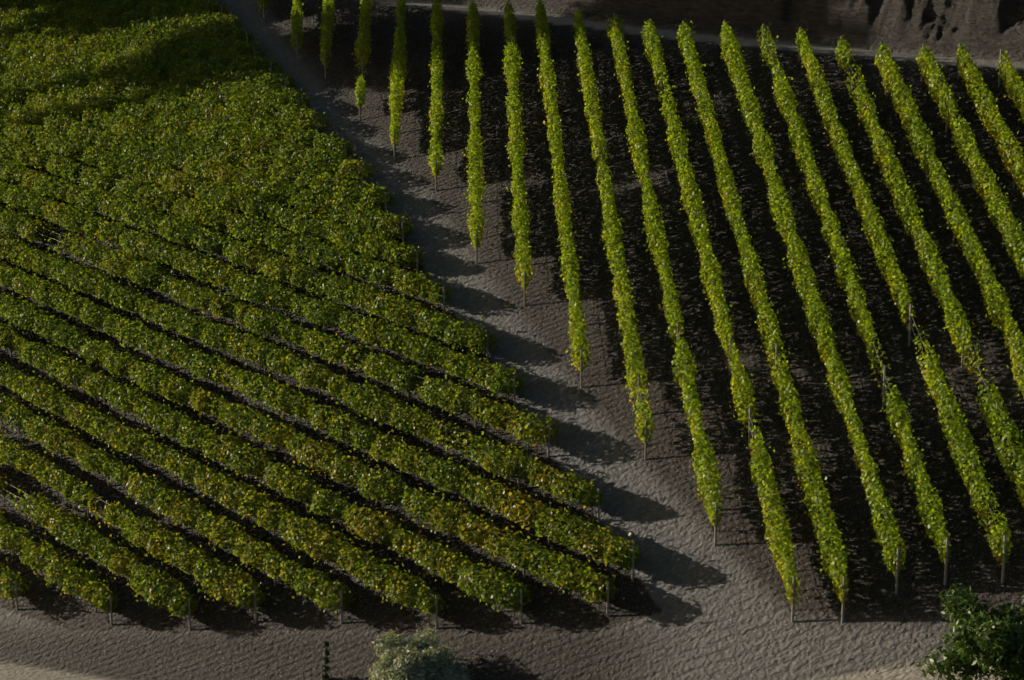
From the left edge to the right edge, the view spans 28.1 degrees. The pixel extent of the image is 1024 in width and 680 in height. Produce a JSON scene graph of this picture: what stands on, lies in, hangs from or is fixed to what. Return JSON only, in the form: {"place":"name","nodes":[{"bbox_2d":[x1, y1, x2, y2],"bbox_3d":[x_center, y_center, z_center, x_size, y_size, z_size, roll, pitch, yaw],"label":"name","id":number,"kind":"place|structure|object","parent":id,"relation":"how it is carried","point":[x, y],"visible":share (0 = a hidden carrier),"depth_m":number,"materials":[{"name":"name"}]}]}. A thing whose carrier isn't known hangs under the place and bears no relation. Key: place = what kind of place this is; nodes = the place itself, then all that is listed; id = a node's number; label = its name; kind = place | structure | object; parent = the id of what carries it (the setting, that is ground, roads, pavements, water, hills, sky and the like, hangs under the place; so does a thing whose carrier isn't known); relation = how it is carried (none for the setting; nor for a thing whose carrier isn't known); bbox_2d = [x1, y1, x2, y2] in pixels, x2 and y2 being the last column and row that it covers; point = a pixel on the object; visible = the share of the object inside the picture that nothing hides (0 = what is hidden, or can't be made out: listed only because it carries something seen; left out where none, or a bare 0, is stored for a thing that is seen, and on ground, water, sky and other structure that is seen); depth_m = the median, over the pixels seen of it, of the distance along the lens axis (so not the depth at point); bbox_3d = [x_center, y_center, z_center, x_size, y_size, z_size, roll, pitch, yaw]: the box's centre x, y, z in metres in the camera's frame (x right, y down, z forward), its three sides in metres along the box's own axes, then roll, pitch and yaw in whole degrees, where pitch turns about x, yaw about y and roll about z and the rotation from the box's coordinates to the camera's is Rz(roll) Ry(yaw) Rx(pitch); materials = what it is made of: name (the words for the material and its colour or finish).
{"place":"outdoors","nodes":[
{"label":"outdoors","id":0,"kind":"place"},
{"bbox_2d":[0,0,1023,679],"bbox_3d":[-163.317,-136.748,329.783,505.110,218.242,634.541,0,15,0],"label":"hillside ground","id":1,"kind":"structure","parent":0,"point":[690,602],"depth_m":95.39,"materials":[{"name":"soil"}]},
{"bbox_2d":[0,0,640,619],"bbox_3d":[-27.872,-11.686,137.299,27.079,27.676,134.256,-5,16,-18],"label":"vine foliage","id":2,"kind":"object","parent":1,"relation":"on","point":[92,48],"visible":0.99,"depth_m":110.17,"materials":[{"name":"green plant"}]},
{"bbox_2d":[322,641,329,679],"bbox_3d":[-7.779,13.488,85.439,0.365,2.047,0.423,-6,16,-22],"label":"cypress tree","id":3,"kind":"object","parent":1,"relation":"on","point":[325,669],"visible":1,"depth_m":85.36,"materials":[{"name":"green plant"}]},
{"bbox_2d":[366,626,473,679],"bbox_3d":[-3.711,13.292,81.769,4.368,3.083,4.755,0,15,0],"label":"bush","id":4,"kind":"object","parent":1,"relation":"on","point":[423,657],"visible":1,"depth_m":81.07,"materials":[{"name":"green plant"}]},
{"bbox_2d":[0,0,1020,630],"bbox_3d":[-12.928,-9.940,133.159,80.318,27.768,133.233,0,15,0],"label":"vineyard posts","id":5,"kind":"object","parent":1,"relation":"on","point":[514,376],"visible":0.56,"depth_m":95.49,"materials":[{"name":"brown wood"}]},
{"bbox_2d":[0,9,1023,627],"bbox_3d":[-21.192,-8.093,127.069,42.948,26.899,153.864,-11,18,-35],"label":"vine trunks","id":6,"kind":"object","parent":1,"relation":"on","point":[424,369],"visible":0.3,"depth_m":99.82,"materials":[{"name":"brown wood"}]},
{"bbox_2d":[258,0,1023,606],"bbox_3d":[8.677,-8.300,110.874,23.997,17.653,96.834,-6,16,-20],"label":"vine foliage","id":7,"kind":"object","parent":6,"relation":"attached to","point":[946,194],"visible":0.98,"depth_m":95.07,"materials":[{"name":"green plant"}]},
{"bbox_2d":[915,583,1023,679],"bbox_3d":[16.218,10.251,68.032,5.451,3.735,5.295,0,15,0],"label":"shrub wood","id":8,"kind":"object","parent":1,"relation":"on","point":[984,643],"visible":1,"depth_m":67.19,"materials":[{"name":"green plant"}]},
{"bbox_2d":[0,1,1023,617],"bbox_3d":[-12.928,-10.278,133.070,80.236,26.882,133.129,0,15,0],"label":"vineyard trellis wires","id":9,"kind":"object","parent":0,"point":[440,295],"visible":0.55,"depth_m":101.28,"materials":[{"name":"grey metal"}]}
]}

